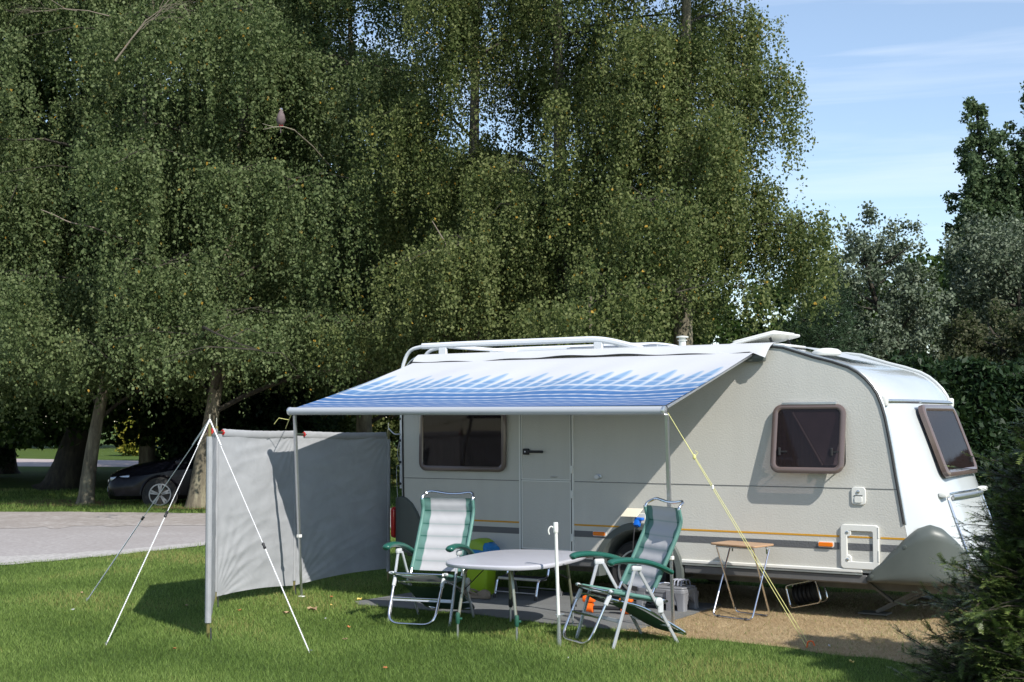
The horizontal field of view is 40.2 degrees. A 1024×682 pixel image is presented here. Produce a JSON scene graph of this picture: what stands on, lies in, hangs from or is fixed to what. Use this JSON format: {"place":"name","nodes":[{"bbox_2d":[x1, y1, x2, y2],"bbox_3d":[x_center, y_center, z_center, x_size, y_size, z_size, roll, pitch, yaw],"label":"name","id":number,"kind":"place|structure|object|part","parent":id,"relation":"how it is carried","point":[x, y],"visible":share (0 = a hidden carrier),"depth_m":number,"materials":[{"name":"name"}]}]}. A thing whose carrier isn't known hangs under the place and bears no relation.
{"place":"outdoors","nodes":[
{"label":"outdoors","id":0,"kind":"place"},
{"bbox_2d":[17,459,137,466],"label":"road","id":1,"kind":"structure","parent":0,"point":[49,462],"depth_m":58.55,"materials":[{"name":"grey asphalt"}]},
{"bbox_2d":[0,515,390,555],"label":"road","id":2,"kind":"structure","parent":0,"point":[35,541],"depth_m":20.80,"materials":[{"name":"grey asphalt"}]},
{"bbox_2d":[0,508,390,528],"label":"gravel verge","id":3,"kind":"structure","parent":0,"point":[53,520],"depth_m":24.74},
{"bbox_2d":[0,577,847,672],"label":"fallen leaves","id":4,"kind":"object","parent":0,"point":[456,636],"depth_m":10.84,"materials":[{"name":"brown plant"}]},
{"bbox_2d":[0,427,990,681],"bbox_3d":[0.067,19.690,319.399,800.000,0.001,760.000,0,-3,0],"label":"lawn","id":5,"kind":"structure","parent":0,"point":[27,477],"depth_m":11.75,"materials":[{"name":"plant"}]},
{"bbox_2d":[0,435,19,471],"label":"bush","id":6,"kind":"object","parent":5,"relation":"on","point":[5,455],"visible":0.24,"depth_m":43.15,"materials":[{"name":"green plant"}]},
{"bbox_2d":[0,0,96,449],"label":"birch tree","id":7,"kind":"object","parent":5,"relation":"on","point":[21,17],"visible":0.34,"depth_m":29.75,"materials":[{"name":"green plant"}]},
{"bbox_2d":[0,95,101,448],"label":"maple tree","id":8,"kind":"object","parent":5,"relation":"on","point":[53,433],"visible":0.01,"depth_m":40.05,"materials":[{"name":"green plant"}]},
{"bbox_2d":[2,499,136,505],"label":"tree pit soil","id":9,"kind":"object","parent":5,"relation":"on","point":[99,502],"visible":0.43,"depth_m":29.92,"materials":[{"name":"brown soil"}]},
{"bbox_2d":[0,0,354,504],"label":"birch tree","id":10,"kind":"object","parent":9,"relation":"on","point":[116,29],"visible":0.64,"depth_m":27.45,"materials":[{"name":"green plant"}]},
{"bbox_2d":[41,209,126,241],"bbox_3d":[-8.089,-2.198,26.467,1.580,0.541,0.239,1,-3,-23],"label":"bare branch","id":11,"kind":"object","parent":10,"relation":"attached to","point":[83,225],"visible":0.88,"depth_m":26.32,"materials":[{"name":"brown wood"}]},
{"bbox_2d":[2,0,194,60],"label":"dead branch","id":12,"kind":"object","parent":10,"relation":"attached to","point":[140,27],"visible":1,"depth_m":26.66,"materials":[{"name":"brown wood"}]},
{"bbox_2d":[0,97,139,473],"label":"maple tree","id":13,"kind":"object","parent":5,"relation":"on","point":[13,470],"depth_m":46.59,"materials":[{"name":"green plant"}]},
{"bbox_2d":[16,393,138,448],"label":"tree","id":14,"kind":"object","parent":5,"relation":"on","point":[127,411],"depth_m":89.41,"materials":[{"name":"green plant"}]},
{"bbox_2d":[0,42,246,490],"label":"maple tree","id":15,"kind":"object","parent":5,"relation":"on","point":[64,470],"visible":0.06,"depth_m":34.97,"materials":[{"name":"green plant"}]},
{"bbox_2d":[113,407,157,455],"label":"bush","id":16,"kind":"object","parent":5,"relation":"on","point":[123,448],"visible":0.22,"depth_m":69.35,"materials":[{"name":"green plant"}]},
{"bbox_2d":[108,445,197,505],"bbox_3d":[-6.420,2.800,29.889,4.260,1.555,2.180,1,-3,-14],"label":"parked car","id":17,"kind":"object","parent":5,"relation":"on","point":[146,482],"visible":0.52,"depth_m":28.75,"materials":[{"name":"black paint"}]},
{"bbox_3d":[-5.777,2.311,29.292,2.170,0.490,0.185,1,-3,-14],"label":"side window","id":18,"kind":"part","parent":17,"relation":"part of","materials":[{"name":"black glass"}]},
{"bbox_2d":[0,0,352,463],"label":"birch tree","id":19,"kind":"object","parent":5,"relation":"on","point":[147,453],"visible":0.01,"depth_m":33.40,"materials":[{"name":"green plant"}]},
{"bbox_2d":[148,504,205,508],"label":"tree pit soil","id":20,"kind":"object","parent":5,"relation":"on","point":[175,506],"visible":0.11,"depth_m":28.16,"materials":[{"name":"brown soil"}]},
{"bbox_2d":[0,0,433,507],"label":"birch tree","id":21,"kind":"object","parent":20,"relation":"on","point":[316,80],"visible":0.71,"depth_m":27.14,"materials":[{"name":"green plant"}]},
{"bbox_2d":[262,123,329,165],"bbox_3d":[-4.047,-3.840,27.393,0.392,0.377,2.588,-1,-3,21],"label":"bare twig","id":22,"kind":"object","parent":21,"relation":"attached to","point":[303,138],"visible":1,"depth_m":27.17,"materials":[{"name":"brown wood"}]},
{"bbox_2d":[276,108,285,132],"bbox_3d":[-4.346,-4.150,26.281,0.182,0.470,0.145,1,-3,-15],"label":"pigeon","id":23,"kind":"object","parent":22,"relation":"on","point":[280,120],"visible":1,"depth_m":26.24,"materials":[{"name":"grey"}]},
{"bbox_2d":[0,525,390,564],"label":"gravel edge","id":24,"kind":"object","parent":5,"relation":"on","point":[17,559],"visible":0.37,"depth_m":18.24,"materials":[{"name":"grey gravel"}]},
{"bbox_2d":[129,365,269,460],"bbox_3d":[-8.421,1.782,37.261,4.115,4.428,3.704,0,-3,0],"label":"bush","id":25,"kind":"object","parent":5,"relation":"on","point":[170,450],"visible":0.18,"depth_m":36.00,"materials":[{"name":"green plant"}]},
{"bbox_2d":[0,486,401,546],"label":"grass","id":26,"kind":"structure","parent":5,"relation":"on","point":[39,496],"depth_m":29.12,"materials":[{"name":"green plant"}]},
{"bbox_2d":[157,87,395,442],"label":"maple tree","id":27,"kind":"object","parent":5,"relation":"on","point":[325,166],"depth_m":48.55,"materials":[{"name":"green plant"}]},
{"bbox_2d":[218,365,348,435],"bbox_3d":[-6.071,1.751,35.641,3.259,4.291,4.065,2,-4,-34],"label":"bush","id":28,"kind":"object","parent":5,"relation":"on","point":[272,411],"visible":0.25,"depth_m":35.29,"materials":[{"name":"green plant"}]},
{"bbox_2d":[194,99,399,448],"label":"maple tree","id":29,"kind":"object","parent":5,"relation":"on","point":[332,374],"depth_m":41.17,"materials":[{"name":"green plant"}]},
{"bbox_2d":[205,414,389,640],"bbox_3d":[-2.341,1.627,13.233,1.027,1.850,4.131,-1,-3,15],"label":"windbreak","id":30,"kind":"object","parent":5,"relation":"on","point":[344,484],"visible":0.95,"depth_m":14.17,"materials":[{"name":"grey fabric"}]},
{"bbox_2d":[86,420,208,600],"bbox_3d":[-3.282,1.598,12.421,0.026,1.804,2.813,2,-4,-36],"label":"guy rope","id":31,"kind":"object","parent":30,"relation":"attached to","point":[143,517],"visible":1,"depth_m":12.43,"materials":[{"name":"white fabric"}]},
{"bbox_2d":[105,419,209,644],"bbox_3d":[-2.798,1.521,11.067,0.839,1.802,0.026,2,-4,-33],"label":"guy rope","id":32,"kind":"object","parent":30,"relation":"attached to","point":[166,513],"visible":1,"depth_m":11.04,"materials":[{"name":"white"}]},
{"bbox_2d":[210,419,310,653],"bbox_3d":[-1.974,1.507,10.870,1.282,1.803,0.026,-3,-4,42],"label":"guy rope","id":33,"kind":"object","parent":30,"relation":"attached to","point":[263,545],"visible":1,"depth_m":10.80,"materials":[{"name":"white"}]},
{"bbox_2d":[388,428,399,496],"bbox_3d":[-1.223,1.716,15.012,0.112,1.565,0.242,2,-4,-37],"label":"tie cord","id":34,"kind":"object","parent":30,"relation":"attached to","point":[399,460],"visible":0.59,"depth_m":15.06,"materials":[{"name":"plastic"}]},
{"bbox_2d":[182,0,503,432],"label":"birch tree","id":35,"kind":"object","parent":5,"relation":"on","point":[337,22],"visible":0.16,"depth_m":30.93,"materials":[{"name":"green plant"}]},
{"bbox_2d":[289,377,399,487],"bbox_3d":[-4.199,2.273,35.932,3.588,3.196,2.462,0,-3,0],"label":"bush","id":36,"kind":"object","parent":5,"relation":"on","point":[345,424],"visible":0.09,"depth_m":35.87,"materials":[{"name":"green plant"}]},
{"bbox_2d":[372,415,399,485],"bbox_3d":[-2.549,2.769,37.901,3.492,2.438,2.266,0,-3,0],"label":"bush","id":37,"kind":"object","parent":5,"relation":"on","point":[394,427],"visible":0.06,"depth_m":37.56,"materials":[{"name":"green plant"}]},
{"bbox_2d":[382,490,474,625],"bbox_3d":[-0.703,1.885,12.198,0.665,1.118,0.918,-1,-3,20],"label":"reclining chair","id":38,"kind":"object","parent":5,"relation":"on","point":[445,529],"visible":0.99,"depth_m":12.41,"materials":[{"name":"white fabric"}]},
{"bbox_2d":[329,143,577,429],"bbox_3d":[-0.818,-0.833,40.505,9.738,9.920,10.113,0,-3,0],"label":"maple tree","id":39,"kind":"object","parent":5,"relation":"on","point":[350,384],"depth_m":39.15,"materials":[{"name":"green plant"}]},
{"bbox_2d":[301,0,656,418],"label":"birch tree","id":40,"kind":"object","parent":5,"relation":"on","point":[419,121],"visible":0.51,"depth_m":26.46,"materials":[{"name":"green plant"}]},
{"bbox_2d":[446,549,585,640],"bbox_3d":[0.047,2.098,11.581,0.950,0.610,1.410,-2,-4,24],"label":"camping table","id":41,"kind":"object","parent":5,"relation":"on","point":[510,561],"visible":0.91,"depth_m":11.32,"materials":[{"name":"white plastic"}]},
{"bbox_2d":[355,587,720,629],"bbox_3d":[0.215,2.481,13.151,3.132,0.008,1.929,-2,-4,34],"label":"ground mat","id":42,"kind":"object","parent":5,"relation":"on","point":[542,609],"visible":0.62,"depth_m":12.86,"materials":[{"name":"grey fabric"}]},
{"bbox_2d":[466,588,490,598],"bbox_3d":[-0.329,2.454,13.578,0.269,0.087,0.110,-2,-4,25],"label":"clog","id":43,"kind":"object","parent":42,"relation":"on","point":[483,594],"visible":0.77,"depth_m":13.53,"materials":[{"name":"plastic"}]},
{"bbox_2d":[467,538,499,594],"bbox_3d":[-0.308,2.244,13.931,0.300,0.555,0.248,-2,-4,33],"label":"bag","id":44,"kind":"object","parent":42,"relation":"on","point":[484,579],"visible":0.52,"depth_m":13.84,"materials":[{"name":"green fabric"}]},
{"bbox_2d":[493,567,562,600],"bbox_3d":[0.149,2.323,13.731,0.540,0.408,0.489,-2,-4,33],"label":"folding step","id":45,"kind":"object","parent":42,"relation":"on","point":[538,580],"visible":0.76,"depth_m":13.64,"materials":[{"name":"metal"}]},
{"bbox_2d":[582,595,632,613],"bbox_3d":[0.856,2.363,12.512,0.465,0.153,0.094,-1,-3,20],"label":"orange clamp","id":46,"kind":"object","parent":42,"relation":"on","point":[591,607],"visible":0.52,"depth_m":12.53,"materials":[{"name":"orange plastic"}]},
{"bbox_2d":[635,583,698,611],"bbox_3d":[1.425,2.359,12.864,0.502,0.222,0.332,-2,-4,33],"label":"step stool","id":47,"kind":"object","parent":42,"relation":"on","point":[685,595],"visible":0.65,"depth_m":12.73,"materials":[{"name":"plastic"}]},
{"bbox_2d":[659,578,690,585],"bbox_3d":[1.474,2.215,12.873,0.316,0.057,0.163,-2,-4,33],"label":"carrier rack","id":48,"kind":"object","parent":47,"relation":"on","point":[681,580],"visible":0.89,"depth_m":12.82,"materials":[{"name":"plastic"}]},
{"bbox_2d":[548,522,563,646],"bbox_3d":[0.341,1.883,10.821,0.126,0.952,0.040,0,-3,0],"label":"hooked pole","id":49,"kind":"object","parent":5,"relation":"on","point":[555,532],"visible":0.99,"depth_m":10.81,"materials":[{"name":"white metal"}]},
{"bbox_2d":[389,0,727,356],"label":"birch tree","id":50,"kind":"object","parent":5,"relation":"on","point":[525,13],"visible":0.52,"depth_m":25.58,"materials":[{"name":"green plant"}]},
{"bbox_2d":[508,257,684,346],"bbox_3d":[1.300,0.941,22.433,3.756,4.335,3.750,0,-3,0],"label":"bush","id":51,"kind":"object","parent":5,"relation":"on","point":[567,327],"visible":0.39,"depth_m":21.61,"materials":[{"name":"green plant"}]},
{"bbox_2d":[516,167,731,344],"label":"maple tree","id":52,"kind":"object","parent":5,"relation":"on","point":[698,341],"depth_m":41.63,"materials":[{"name":"green plant"}]},
{"bbox_2d":[563,497,686,649],"bbox_3d":[0.882,1.814,11.033,0.918,1.118,0.665,1,-4,-27],"label":"reclining chair","id":53,"kind":"object","parent":5,"relation":"on","point":[646,562],"visible":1,"depth_m":11.06,"materials":[{"name":"fabric"}]},
{"bbox_2d":[528,0,849,345],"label":"birch tree","id":54,"kind":"object","parent":5,"relation":"on","point":[710,156],"visible":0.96,"depth_m":23.86,"materials":[{"name":"green plant"}]},
{"bbox_2d":[391,331,1002,615],"bbox_3d":[2.229,1.234,13.796,7.075,2.567,2.297,-2,-4,33],"label":"caravan","id":55,"kind":"object","parent":5,"relation":"on","point":[823,467],"visible":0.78,"depth_m":12.76,"materials":[{"name":"white metal"}]},
{"bbox_2d":[419,415,505,471],"bbox_3d":[-0.515,1.008,14.344,1.075,0.655,0.046,-2,-4,33],"label":"window","id":56,"kind":"structure","parent":55,"relation":"in","point":[474,443],"depth_m":14.34,"materials":[{"name":"grey glass"}]},
{"bbox_2d":[287,342,775,628],"bbox_3d":[0.038,1.267,13.078,4.535,2.440,1.655,-2,-4,33],"label":"awning","id":57,"kind":"object","parent":55,"relation":"attached to","point":[499,383],"visible":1,"depth_m":12.95,"materials":[{"name":"fabric"}]},
{"bbox_2d":[668,413,814,647],"bbox_3d":[1.787,1.468,11.013,1.216,1.812,0.035,-2,-4,32],"label":"guy rope","id":58,"kind":"object","parent":57,"relation":"attached to","point":[694,458],"visible":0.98,"depth_m":10.97,"materials":[{"name":"yellow fabric"}]},
{"bbox_2d":[520,406,571,481],"bbox_3d":[0.327,0.877,13.806,0.588,1.010,0.051,-2,-4,33],"label":"upper door","id":59,"kind":"structure","parent":55,"relation":"in","point":[546,448],"depth_m":13.81,"materials":[{"name":"white plastic"}]},
{"bbox_2d":[521,480,571,550],"bbox_3d":[0.339,1.717,13.773,0.588,0.696,0.016,-2,-4,33],"label":"lower door","id":60,"kind":"structure","parent":55,"relation":"in","point":[543,503],"depth_m":13.78,"materials":[{"name":"white plastic"}]},
{"bbox_2d":[632,517,736,607],"bbox_3d":[1.605,2.066,13.011,0.977,0.831,0.090,-1,-3,16],"label":"power cable","id":61,"kind":"object","parent":55,"relation":"attached to","point":[638,521],"visible":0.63,"depth_m":13.12,"materials":[{"name":"blue plastic"}]},
{"bbox_2d":[770,402,845,473],"bbox_3d":[2.606,0.851,12.292,0.675,0.624,0.139,-2,-4,33],"label":"window","id":62,"kind":"structure","parent":55,"relation":"in","point":[807,437],"depth_m":12.33,"materials":[{"name":"grey glass"}]},
{"bbox_2d":[918,401,977,477],"bbox_3d":[3.993,0.892,12.772,0.272,0.678,1.165,-2,-4,31],"label":"window","id":63,"kind":"structure","parent":55,"relation":"in","point":[945,432],"depth_m":12.72,"materials":[{"name":"grey glass"}]},
{"bbox_2d":[571,582,971,668],"bbox_3d":[2.375,2.453,12.682,5.460,0.001,3.693,-3,-4,39],"label":"dry grass patch","id":64,"kind":"object","parent":5,"relation":"on","point":[743,629],"visible":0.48,"depth_m":11.98,"materials":[{"name":"plant"}]},
{"bbox_2d":[711,541,773,620],"bbox_3d":[2.029,2.111,12.331,0.354,0.647,0.524,3,-4,-43],"label":"folding side table","id":65,"kind":"object","parent":64,"relation":"on","point":[735,544],"visible":1,"depth_m":12.29,"materials":[{"name":"brown laminate"}]},
{"bbox_2d":[785,581,827,608],"bbox_3d":[2.681,2.293,12.714,0.346,0.276,0.186,-2,-4,34],"label":"cable reel","id":66,"kind":"object","parent":64,"relation":"on","point":[806,593],"visible":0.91,"depth_m":12.66,"materials":[{"name":"black plastic"}]},
{"bbox_2d":[702,266,896,351],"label":"tree","id":67,"kind":"object","parent":5,"relation":"on","point":[736,324],"visible":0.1,"depth_m":83.50,"materials":[{"name":"green plant"}]},
{"bbox_2d":[774,277,873,356],"bbox_3d":[8.102,1.042,36.007,3.797,5.604,3.712,0,-3,0],"label":"leafy tree","id":68,"kind":"object","parent":5,"relation":"on","point":[821,335],"visible":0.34,"depth_m":35.69,"materials":[{"name":"green plant"}]},
{"bbox_2d":[796,200,960,361],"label":"silver poplar tree","id":69,"kind":"object","parent":5,"relation":"on","point":[918,334],"visible":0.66,"depth_m":41.13,"materials":[{"name":"green plant"}]},
{"bbox_2d":[842,233,959,361],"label":"tree","id":70,"kind":"object","parent":5,"relation":"on","point":[935,259],"visible":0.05,"depth_m":85.56,"materials":[{"name":"green plant"}]},
{"bbox_2d":[886,348,1023,534],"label":"laurel hedge","id":71,"kind":"object","parent":5,"relation":"on","point":[982,393],"visible":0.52,"depth_m":19.14,"materials":[{"name":"green plant"}]},
{"bbox_2d":[887,396,1023,681],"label":"yew bush","id":72,"kind":"object","parent":5,"relation":"on","point":[991,635],"visible":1,"depth_m":8.71,"materials":[{"name":"green plant"}]},
{"bbox_2d":[928,201,1023,361],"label":"silver poplar tree","id":73,"kind":"object","parent":5,"relation":"on","point":[993,270],"visible":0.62,"depth_m":42.66,"materials":[{"name":"green plant"}]},
{"bbox_2d":[930,297,1023,371],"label":"silver poplar tree","id":74,"kind":"object","parent":5,"relation":"on","point":[968,339],"visible":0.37,"depth_m":37.86,"materials":[{"name":"green plant"}]},
{"bbox_2d":[935,96,1023,331],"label":"tall poplar tree","id":75,"kind":"object","parent":5,"relation":"on","point":[992,193],"visible":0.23,"depth_m":54.85,"materials":[{"name":"green plant"}]},
{"bbox_2d":[995,81,1023,332],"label":"tall poplar tree","id":76,"kind":"object","parent":5,"relation":"on","point":[1017,154],"visible":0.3,"depth_m":56.11,"materials":[{"name":"green plant"}]},
{"bbox_2d":[41,0,1023,422],"label":"sky","id":77,"kind":"structure","parent":0,"point":[888,82],"materials":[{"name":"blue"}]}
]}

